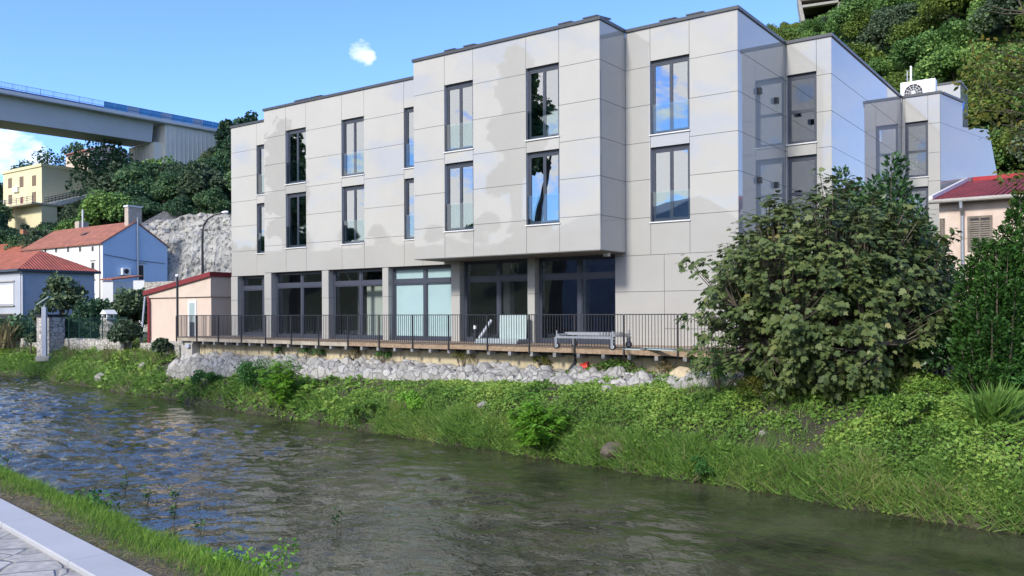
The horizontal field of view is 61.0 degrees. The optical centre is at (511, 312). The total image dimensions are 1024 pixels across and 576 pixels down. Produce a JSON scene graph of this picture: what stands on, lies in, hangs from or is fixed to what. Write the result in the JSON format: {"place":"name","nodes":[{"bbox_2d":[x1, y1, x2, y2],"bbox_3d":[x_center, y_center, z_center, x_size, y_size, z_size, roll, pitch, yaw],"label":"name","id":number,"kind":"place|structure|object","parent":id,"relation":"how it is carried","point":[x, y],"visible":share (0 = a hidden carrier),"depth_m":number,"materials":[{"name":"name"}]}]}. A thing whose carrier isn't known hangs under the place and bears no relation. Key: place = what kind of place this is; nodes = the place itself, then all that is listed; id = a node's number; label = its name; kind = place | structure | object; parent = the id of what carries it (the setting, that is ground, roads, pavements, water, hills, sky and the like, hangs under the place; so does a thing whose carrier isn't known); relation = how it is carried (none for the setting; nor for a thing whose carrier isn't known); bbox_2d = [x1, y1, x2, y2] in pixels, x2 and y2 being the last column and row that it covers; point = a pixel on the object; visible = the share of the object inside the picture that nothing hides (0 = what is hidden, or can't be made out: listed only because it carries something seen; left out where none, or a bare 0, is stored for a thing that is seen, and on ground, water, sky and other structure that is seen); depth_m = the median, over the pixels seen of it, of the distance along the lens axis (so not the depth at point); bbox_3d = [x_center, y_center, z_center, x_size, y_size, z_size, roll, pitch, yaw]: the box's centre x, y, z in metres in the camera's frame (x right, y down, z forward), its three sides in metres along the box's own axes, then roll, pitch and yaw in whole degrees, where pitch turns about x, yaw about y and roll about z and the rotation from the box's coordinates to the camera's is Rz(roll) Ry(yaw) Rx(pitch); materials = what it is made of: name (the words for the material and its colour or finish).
{"place":"outdoors","nodes":[
{"label":"outdoors","id":0,"kind":"place"},
{"bbox_2d":[0,527,81,575],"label":"pavement","id":1,"kind":"structure","parent":0,"point":[19,557],"depth_m":5.63,"materials":[{"name":"stone"}]},
{"bbox_2d":[0,461,289,575],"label":"bank","id":2,"kind":"structure","parent":0,"point":[152,563],"depth_m":6.82,"materials":[{"name":"green plant"}]},
{"bbox_2d":[0,498,151,575],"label":"kerb","id":3,"kind":"structure","parent":2,"relation":"on","point":[76,554],"depth_m":5.89,"materials":[{"name":"grey concrete"}]},
{"bbox_2d":[68,485,119,512],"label":"verge weed","id":4,"kind":"object","parent":2,"relation":"on","point":[96,497],"visible":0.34,"depth_m":8.61,"materials":[{"name":"green plant"}]},
{"bbox_2d":[193,538,299,575],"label":"verge weed","id":5,"kind":"object","parent":2,"relation":"on","point":[265,558],"visible":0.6,"depth_m":6.50,"materials":[{"name":"green plant"}]},
{"bbox_2d":[0,0,799,182],"label":"sky","id":6,"kind":"structure","parent":0,"point":[216,61],"materials":[{"name":"blue"}]},
{"bbox_2d":[0,373,1023,575],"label":"river water","id":7,"kind":"structure","parent":0,"point":[263,484],"depth_m":17.91,"materials":[{"name":"liquid"}]},
{"bbox_2d":[0,337,1023,533],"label":"river bank","id":8,"kind":"structure","parent":0,"point":[818,432],"depth_m":21.45,"materials":[{"name":"green plant"}]},
{"bbox_2d":[0,315,21,348],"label":"pampas grass","id":9,"kind":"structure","parent":8,"relation":"on","point":[6,334],"depth_m":62.78,"materials":[{"name":"beige plant"}]},
{"bbox_2d":[0,313,36,341],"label":"garden tree","id":10,"kind":"object","parent":8,"relation":"on","point":[12,322],"visible":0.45,"depth_m":65.70,"materials":[{"name":"green plant"}]},
{"bbox_2d":[35,296,52,360],"bbox_3d":[-30.261,1.046,56.300,0.860,4.180,0.700,0,0,0],"label":"solar lamp pole","id":11,"kind":"object","parent":8,"relation":"on","point":[43,333],"visible":0.98,"depth_m":56.20,"materials":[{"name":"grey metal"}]},
{"bbox_2d":[35,314,66,355],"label":"stone pillar","id":12,"kind":"structure","parent":8,"relation":"on","point":[55,331],"depth_m":57.73,"materials":[{"name":"grey stone"}]},
{"bbox_2d":[39,271,88,319],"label":"garden tree","id":13,"kind":"object","parent":8,"relation":"on","point":[62,293],"visible":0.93,"depth_m":65.31,"materials":[{"name":"green plant"}]},
{"bbox_2d":[13,337,131,350],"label":"stone wall","id":14,"kind":"structure","parent":8,"relation":"on","point":[81,343],"depth_m":55.15,"materials":[{"name":"grey stone"}]},
{"bbox_2d":[15,316,127,339],"bbox_3d":[-30.393,1.077,58.901,0.068,1.720,22.693,0,0,-44],"label":"fence","id":15,"kind":"object","parent":14,"relation":"on","point":[79,327],"visible":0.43,"depth_m":56.12,"materials":[{"name":"green metal"}]},
{"bbox_2d":[63,313,99,337],"bbox_3d":[-29.944,1.478,59.954,3.060,2.923,3.406,0,0,0],"label":"garden tree","id":16,"kind":"object","parent":8,"relation":"on","point":[66,328],"visible":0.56,"depth_m":59.14,"materials":[{"name":"green plant"}]},
{"bbox_2d":[72,297,118,326],"bbox_3d":[-29.631,0.865,61.931,3.492,3.949,3.305,0,0,40],"label":"garden tree","id":17,"kind":"object","parent":8,"relation":"on","point":[94,307],"visible":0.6,"depth_m":61.07,"materials":[{"name":"green plant"}]},
{"bbox_2d":[106,318,144,348],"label":"garden shrub","id":18,"kind":"object","parent":8,"relation":"on","point":[124,331],"visible":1,"depth_m":49.97,"materials":[{"name":"green plant"}]},
{"bbox_2d":[143,272,231,344],"bbox_3d":[-17.054,0.202,50.409,6.377,4.750,5.520,0,0,36],"label":"hut","id":19,"kind":"object","parent":8,"relation":"on","point":[208,293],"visible":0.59,"depth_m":47.59,"materials":[{"name":"beige paint"}]},
{"bbox_2d":[233,357,273,394],"bbox_3d":[-10.647,2.666,36.157,1.767,1.617,2.131,0,0,0],"label":"bank shrub","id":20,"kind":"object","parent":8,"relation":"on","point":[247,375],"visible":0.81,"depth_m":35.68,"materials":[{"name":"green plant"}]},
{"bbox_2d":[253,356,320,405],"bbox_3d":[-8.883,2.663,34.083,2.629,1.964,2.140,0,0,-44],"label":"feathery shrub","id":21,"kind":"object","parent":8,"relation":"on","point":[285,382],"visible":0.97,"depth_m":33.77,"materials":[{"name":"green plant"}]},
{"bbox_2d":[343,400,387,422],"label":"bank shrub","id":22,"kind":"object","parent":8,"relation":"on","point":[355,408],"visible":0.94,"depth_m":29.58,"materials":[{"name":"green plant"}]},
{"bbox_2d":[394,389,425,410],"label":"bank shrub","id":23,"kind":"object","parent":8,"relation":"on","point":[410,400],"visible":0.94,"depth_m":28.78,"materials":[{"name":"green plant"}]},
{"bbox_2d":[151,351,757,389],"bbox_3d":[-5.674,2.955,33.934,34.033,2.538,1.750,0,0,39],"label":"stone revetment","id":24,"kind":"object","parent":8,"relation":"on","point":[224,363],"visible":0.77,"depth_m":31.77,"materials":[{"name":"grey stone"}]},
{"bbox_2d":[555,357,659,376],"bbox_3d":[3.271,1.730,27.349,6.462,0.644,0.811,0,0,39],"label":"rock pile","id":25,"kind":"object","parent":24,"relation":"on","point":[609,363],"visible":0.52,"depth_m":27.31,"materials":[{"name":"grey stone"}]},
{"bbox_2d":[181,342,774,373],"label":"retaining wall","id":26,"kind":"structure","parent":8,"relation":"on","point":[522,360],"depth_m":32.70,"materials":[{"name":"stone"}]},
{"bbox_2d":[177,335,745,361],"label":"terrace deck","id":27,"kind":"structure","parent":26,"relation":"on","point":[518,349],"depth_m":31.47,"materials":[{"name":"brown wood"}]},
{"bbox_2d":[176,314,737,359],"bbox_3d":[-5.604,0.740,34.366,30.821,1.310,2.945,0,0,45],"label":"railing","id":28,"kind":"object","parent":27,"relation":"on","point":[240,318],"visible":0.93,"depth_m":32.76,"materials":[{"name":"metal"}]},
{"bbox_2d":[500,315,532,343],"bbox_3d":[0.128,0.609,32.756,1.334,1.080,0.550,0,0,36],"label":"board stack","id":29,"kind":"object","parent":27,"relation":"on","point":[513,326],"visible":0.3,"depth_m":32.59,"materials":[{"name":"white paint"}]},
{"bbox_2d":[553,330,631,349],"bbox_3d":[2.553,0.847,27.568,2.609,0.577,2.129,0,0,32],"label":"trolley","id":30,"kind":"object","parent":27,"relation":"on","point":[604,335],"visible":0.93,"depth_m":27.39,"materials":[{"name":"grey metal"}]},
{"bbox_2d":[0,338,1023,532],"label":"bank ground cover","id":31,"kind":"object","parent":8,"relation":"on","point":[499,386],"visible":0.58,"depth_m":22.22,"materials":[{"name":"green plant"}]},
{"bbox_2d":[506,392,575,450],"bbox_3d":[0.855,2.987,24.264,1.894,1.621,2.227,0,0,-26],"label":"feathery shrub","id":32,"kind":"object","parent":8,"relation":"on","point":[532,418],"visible":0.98,"depth_m":23.94,"materials":[{"name":"green plant"}]},
{"bbox_2d":[689,341,752,390],"bbox_3d":[5.592,1.498,23.072,1.731,1.607,1.887,0,0,0],"label":"bramble","id":33,"kind":"object","parent":8,"relation":"on","point":[718,371],"visible":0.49,"depth_m":22.98,"materials":[{"name":"green plant"}]},
{"bbox_2d":[734,374,801,405],"bbox_3d":[6.574,1.941,22.110,1.726,0.846,1.820,0,0,20],"label":"bramble","id":34,"kind":"object","parent":8,"relation":"on","point":[754,382],"visible":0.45,"depth_m":22.02,"materials":[{"name":"green plant"}]},
{"bbox_2d":[673,167,963,404],"bbox_3d":[7.994,-0.601,22.141,7.725,5.930,5.801,0,0,0],"label":"fig bush","id":35,"kind":"object","parent":8,"relation":"on","point":[834,309],"visible":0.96,"depth_m":20.91,"materials":[{"name":"green plant"}]},
{"bbox_2d":[867,390,954,431],"bbox_3d":[8.581,2.124,18.872,1.569,0.926,1.232,0,0,-11],"label":"bank shrub","id":36,"kind":"object","parent":8,"relation":"on","point":[910,406],"visible":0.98,"depth_m":18.64,"materials":[{"name":"green plant"}]},
{"bbox_2d":[904,285,970,380],"bbox_3d":[10.775,0.649,21.356,2.187,2.720,2.036,0,0,0],"label":"dark shrub","id":37,"kind":"object","parent":8,"relation":"on","point":[943,341],"visible":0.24,"depth_m":21.02,"materials":[{"name":"green plant"}]},
{"bbox_2d":[943,191,1023,393],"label":"hedge shrub","id":38,"kind":"object","parent":8,"relation":"on","point":[993,318],"visible":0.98,"depth_m":19.81,"materials":[{"name":"green plant"}]},
{"bbox_2d":[943,377,1023,427],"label":"grass tussock","id":39,"kind":"object","parent":8,"relation":"on","point":[989,404],"depth_m":17.66,"materials":[{"name":"green plant"}]},
{"bbox_2d":[994,356,1023,393],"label":"feathery shrub","id":40,"kind":"object","parent":8,"relation":"on","point":[1013,379],"visible":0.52,"depth_m":19.13,"materials":[{"name":"green plant"}]},
{"bbox_2d":[57,6,1023,395],"bbox_3d":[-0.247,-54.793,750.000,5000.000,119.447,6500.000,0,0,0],"label":"ground","id":41,"kind":"structure","parent":0,"point":[997,32],"depth_m":88.32,"materials":[{"name":"green plant"}]},
{"bbox_2d":[0,195,57,229],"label":"yellow terrace","id":42,"kind":"structure","parent":41,"relation":"on","point":[32,214],"depth_m":148.58,"materials":[{"name":"yellow paint"}]},
{"bbox_2d":[2,163,101,215],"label":"yellow house","id":43,"kind":"structure","parent":42,"relation":"on","point":[40,182],"depth_m":152.97,"materials":[{"name":"paint"}]},
{"bbox_2d":[17,228,51,248],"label":"slope tree","id":44,"kind":"object","parent":41,"relation":"on","point":[31,237],"visible":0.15,"depth_m":114.27,"materials":[{"name":"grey plant"}]},
{"bbox_2d":[22,147,65,166],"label":"skyline tree","id":45,"kind":"object","parent":41,"relation":"on","point":[45,160],"visible":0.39,"depth_m":184.66,"materials":[{"name":"green plant"}]},
{"bbox_2d":[0,250,100,336],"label":"grey house","id":46,"kind":"structure","parent":41,"relation":"on","point":[23,276],"depth_m":73.60,"materials":[{"name":"paint"}]},
{"bbox_2d":[0,280,14,306],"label":"window","id":47,"kind":"structure","parent":46,"relation":"in","point":[7,289],"depth_m":73.29,"materials":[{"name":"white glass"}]},
{"bbox_2d":[21,205,169,298],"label":"row house","id":48,"kind":"structure","parent":41,"relation":"on","point":[131,242],"depth_m":103.50,"materials":[{"name":"paint"}]},
{"bbox_2d":[65,139,138,196],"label":"skyline tree","id":49,"kind":"object","parent":41,"relation":"on","point":[86,163],"visible":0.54,"depth_m":148.25,"materials":[{"name":"green plant"}]},
{"bbox_2d":[76,188,130,225],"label":"slope tree","id":50,"kind":"object","parent":41,"relation":"on","point":[96,208],"visible":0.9,"depth_m":114.36,"materials":[{"name":"green plant"}]},
{"bbox_2d":[0,81,218,163],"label":"viaduct","id":51,"kind":"object","parent":41,"relation":"on","point":[150,134],"visible":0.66,"depth_m":145.50,"materials":[{"name":"concrete"}]},
{"bbox_2d":[87,161,138,196],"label":"slope tree","id":52,"kind":"object","parent":41,"relation":"on","point":[103,182],"visible":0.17,"depth_m":136.80,"materials":[{"name":"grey plant"}]},
{"bbox_2d":[100,275,142,303],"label":"yard shed","id":53,"kind":"structure","parent":41,"relation":"on","point":[109,288],"depth_m":92.05,"materials":[{"name":"paint"}]},
{"bbox_2d":[108,286,149,327],"bbox_3d":[-25.368,0.480,57.977,2.904,4.481,3.054,0,0,-40],"label":"garden tree","id":54,"kind":"object","parent":41,"relation":"on","point":[128,303],"visible":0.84,"depth_m":57.15,"materials":[{"name":"green plant"}]},
{"bbox_2d":[110,160,165,204],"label":"slope tree","id":55,"kind":"object","parent":41,"relation":"on","point":[141,176],"visible":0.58,"depth_m":133.92,"materials":[{"name":"green plant"}]},
{"bbox_2d":[127,196,161,222],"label":"slope tree","id":56,"kind":"object","parent":41,"relation":"on","point":[149,208],"visible":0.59,"depth_m":115.73,"materials":[{"name":"green plant"}]},
{"bbox_2d":[151,171,192,200],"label":"slope tree","id":57,"kind":"object","parent":41,"relation":"on","point":[166,186],"visible":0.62,"depth_m":121.39,"materials":[{"name":"green plant"}]},
{"bbox_2d":[160,194,196,216],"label":"slope tree","id":58,"kind":"object","parent":41,"relation":"on","point":[174,206],"visible":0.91,"depth_m":113.82,"materials":[{"name":"green plant"}]},
{"bbox_2d":[142,223,231,280],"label":"limestone cliff","id":59,"kind":"structure","parent":41,"relation":"on","point":[183,256],"depth_m":107.86,"materials":[{"name":"grey stone"}]},
{"bbox_2d":[145,212,231,233],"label":"limestone ledge","id":60,"kind":"object","parent":59,"relation":"on","point":[185,224],"visible":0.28,"depth_m":110.41,"materials":[{"name":"grey stone"}]},
{"bbox_2d":[175,160,228,212],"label":"slope tree","id":61,"kind":"object","parent":41,"relation":"on","point":[198,180],"visible":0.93,"depth_m":121.13,"materials":[{"name":"green plant"}]},
{"bbox_2d":[192,186,230,213],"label":"slope tree","id":62,"kind":"object","parent":41,"relation":"on","point":[213,199],"visible":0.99,"depth_m":115.66,"materials":[{"name":"green plant"}]},
{"bbox_2d":[214,136,230,171],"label":"slope tree","id":63,"kind":"object","parent":41,"relation":"on","point":[225,158],"visible":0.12,"depth_m":133.04,"materials":[{"name":"green plant"}]},
{"bbox_2d":[213,119,233,150],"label":"skyline tree","id":64,"kind":"object","parent":41,"relation":"on","point":[223,131],"visible":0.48,"depth_m":144.81,"materials":[{"name":"green plant"}]},
{"bbox_2d":[224,5,996,359],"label":"apartment building","id":65,"kind":"structure","parent":41,"relation":"on","point":[600,167],"depth_m":32.73,"materials":[{"name":"concrete"}]},
{"bbox_2d":[285,127,305,184],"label":"window","id":66,"kind":"structure","parent":65,"relation":"in","point":[296,131],"depth_m":40.68,"materials":[{"name":"grey metal"}]},
{"bbox_2d":[285,192,306,248],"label":"window","id":67,"kind":"structure","parent":65,"relation":"in","point":[288,196],"depth_m":40.73,"materials":[{"name":"grey metal"}]},
{"bbox_2d":[340,116,364,177],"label":"window","id":68,"kind":"structure","parent":65,"relation":"in","point":[359,119],"depth_m":38.46,"materials":[{"name":"grey metal"}]},
{"bbox_2d":[341,184,364,244],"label":"window","id":69,"kind":"structure","parent":65,"relation":"in","point":[357,187],"depth_m":38.49,"materials":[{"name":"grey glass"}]},
{"bbox_2d":[403,107,413,169],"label":"window","id":70,"kind":"structure","parent":65,"relation":"in","point":[406,110],"depth_m":36.41,"materials":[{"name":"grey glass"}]},
{"bbox_2d":[443,80,473,152],"bbox_3d":[-1.930,-7.299,32.429,1.448,2.605,0.295,0,0,36],"label":"window","id":71,"kind":"structure","parent":65,"relation":"in","point":[460,86],"depth_m":32.55,"materials":[{"name":"grey glass"}]},
{"bbox_2d":[443,161,473,232],"bbox_3d":[-1.917,-4.329,32.429,1.448,2.625,0.295,0,0,36],"label":"window","id":72,"kind":"structure","parent":65,"relation":"in","point":[460,165],"depth_m":32.62,"materials":[{"name":"grey metal"}]},
{"bbox_2d":[525,63,559,141],"bbox_3d":[1.109,-7.313,30.236,1.458,2.605,0.295,0,0,36],"label":"window","id":73,"kind":"structure","parent":65,"relation":"in","point":[530,71],"depth_m":30.33,"materials":[{"name":"grey glass"}]},
{"bbox_2d":[525,149,559,225],"bbox_3d":[1.123,-4.343,30.236,1.458,2.625,0.295,0,0,36],"label":"window","id":74,"kind":"structure","parent":65,"relation":"in","point":[544,154],"depth_m":30.28,"materials":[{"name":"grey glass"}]},
{"bbox_2d":[649,54,690,135],"bbox_3d":[5.364,-7.332,29.358,1.518,2.605,0.295,0,0,36],"label":"window","id":75,"kind":"structure","parent":65,"relation":"in","point":[653,64],"depth_m":29.39,"materials":[{"name":"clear glass"}]},
{"bbox_2d":[649,143,690,222],"bbox_3d":[5.377,-4.362,29.358,1.518,2.625,0.295,0,0,36],"label":"window","id":76,"kind":"structure","parent":65,"relation":"in","point":[672,148],"depth_m":29.39,"materials":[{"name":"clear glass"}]},
{"bbox_2d":[786,71,817,145],"bbox_3d":[10.480,-7.355,31.363,1.138,2.605,0.295,0,0,36],"label":"window","id":77,"kind":"structure","parent":65,"relation":"in","point":[790,78],"depth_m":31.47,"materials":[{"name":"grey metal"}]},
{"bbox_2d":[787,154,816,223],"bbox_3d":[10.517,-4.397,31.396,1.138,2.600,0.214,0,0,36],"label":"window","id":78,"kind":"structure","parent":65,"relation":"in","point":[806,157],"depth_m":31.53,"materials":[{"name":"grey metal"}]},
{"bbox_2d":[905,120,928,178],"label":"window","id":79,"kind":"structure","parent":65,"relation":"in","point":[919,123],"depth_m":39.48,"materials":[{"name":"grey metal"}]},
{"bbox_2d":[900,78,936,98],"bbox_3d":[19.317,-10.264,41.309,1.534,1.455,0.512,0,0,36],"label":"outdoor unit","id":80,"kind":"object","parent":65,"relation":"on","point":[919,86],"visible":0.64,"depth_m":41.12,"materials":[{"name":"white metal"}]},
{"bbox_2d":[797,0,844,23],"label":"hilltop building","id":81,"kind":"structure","parent":41,"relation":"on","point":[809,9],"depth_m":151.40,"materials":[{"name":"concrete"}]},
{"bbox_2d":[827,0,885,39],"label":"hill tree","id":82,"kind":"object","parent":41,"relation":"on","point":[842,14],"visible":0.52,"depth_m":115.58,"materials":[{"name":"green plant"}]},
{"bbox_2d":[839,7,879,44],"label":"hill tree","id":83,"kind":"object","parent":41,"relation":"on","point":[855,27],"visible":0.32,"depth_m":112.74,"materials":[{"name":"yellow plant"}]},
{"bbox_2d":[847,42,887,63],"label":"hill tree","id":84,"kind":"object","parent":41,"relation":"on","point":[864,55],"visible":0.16,"depth_m":105.19,"materials":[{"name":"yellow plant"}]},
{"bbox_2d":[868,54,903,76],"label":"hill tree","id":85,"kind":"object","parent":41,"relation":"on","point":[880,67],"visible":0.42,"depth_m":100.28,"materials":[{"name":"green plant"}]},
{"bbox_2d":[856,1,926,55],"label":"hill tree","id":86,"kind":"object","parent":41,"relation":"on","point":[886,18],"visible":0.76,"depth_m":103.82,"materials":[{"name":"green plant"}]},
{"bbox_2d":[825,150,959,359],"bbox_3d":[10.921,-1.309,25.221,3.696,6.766,2.272,0,0,0],"label":"laurel","id":87,"kind":"object","parent":41,"relation":"on","point":[888,186],"visible":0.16,"depth_m":25.13,"materials":[{"name":"green plant"}]},
{"bbox_2d":[802,0,1023,199],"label":"hillside undergrowth","id":88,"kind":"object","parent":41,"relation":"on","point":[1001,39],"visible":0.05,"depth_m":94.82,"materials":[{"name":"green plant"}]},
{"bbox_2d":[884,16,947,44],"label":"hill tree","id":89,"kind":"object","parent":41,"relation":"on","point":[913,27],"visible":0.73,"depth_m":99.21,"materials":[{"name":"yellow plant"}]},
{"bbox_2d":[888,29,950,69],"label":"hill tree","id":90,"kind":"object","parent":41,"relation":"on","point":[905,53],"visible":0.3,"depth_m":96.39,"materials":[{"name":"green plant"}]},
{"bbox_2d":[887,217,972,377],"bbox_3d":[11.487,-0.281,23.945,3.017,4.715,2.441,0,0,0],"label":"laurel","id":91,"kind":"object","parent":41,"relation":"on","point":[948,265],"visible":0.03,"depth_m":23.84,"materials":[{"name":"green plant"}]},
{"bbox_2d":[916,0,975,22],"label":"hill tree","id":92,"kind":"object","parent":41,"relation":"on","point":[936,8],"visible":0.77,"depth_m":96.29,"materials":[{"name":"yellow plant"}]},
{"bbox_2d":[910,16,992,58],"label":"hill tree","id":93,"kind":"object","parent":41,"relation":"on","point":[932,39],"visible":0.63,"depth_m":89.36,"materials":[{"name":"green plant"}]},
{"bbox_2d":[912,39,995,83],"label":"hill tree","id":94,"kind":"object","parent":41,"relation":"on","point":[944,64],"visible":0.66,"depth_m":84.74,"materials":[{"name":"green plant"}]},
{"bbox_2d":[956,61,989,97],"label":"hill tree","id":95,"kind":"object","parent":41,"relation":"on","point":[964,80],"visible":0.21,"depth_m":82.01,"materials":[{"name":"green plant"}]},
{"bbox_2d":[928,173,1023,350],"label":"peach house","id":96,"kind":"structure","parent":41,"relation":"on","point":[975,207],"depth_m":33.53,"materials":[{"name":"paint"}]},
{"bbox_2d":[967,215,992,251],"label":"window","id":97,"kind":"structure","parent":96,"relation":"in","point":[980,227],"depth_m":33.23,"materials":[{"name":"beige wood"}]},
{"bbox_2d":[950,0,1023,207],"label":"yellowing tree","id":98,"kind":"object","parent":41,"relation":"on","point":[981,115],"visible":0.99,"depth_m":20.39,"materials":[{"name":"green plant"}]},
{"bbox_2d":[966,0,1014,38],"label":"hill tree","id":99,"kind":"object","parent":41,"relation":"on","point":[977,4],"visible":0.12,"depth_m":86.89,"materials":[{"name":"green plant"}]},
{"bbox_2d":[965,0,1023,33],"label":"hill tree","id":100,"kind":"object","parent":41,"relation":"on","point":[1010,4],"visible":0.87,"depth_m":84.10,"materials":[{"name":"green plant"}]},
{"bbox_2d":[968,72,1023,130],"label":"hill tree","id":101,"kind":"object","parent":41,"relation":"on","point":[988,101],"visible":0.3,"depth_m":74.64,"materials":[{"name":"green plant"}]},
{"bbox_2d":[974,124,1023,172],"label":"hill tree","id":102,"kind":"object","parent":41,"relation":"on","point":[1003,160],"visible":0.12,"depth_m":70.07,"materials":[{"name":"green plant"}]},
{"bbox_2d":[977,42,1023,83],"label":"hill tree","id":103,"kind":"object","parent":41,"relation":"on","point":[1002,56],"visible":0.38,"depth_m":76.75,"materials":[{"name":"green plant"}]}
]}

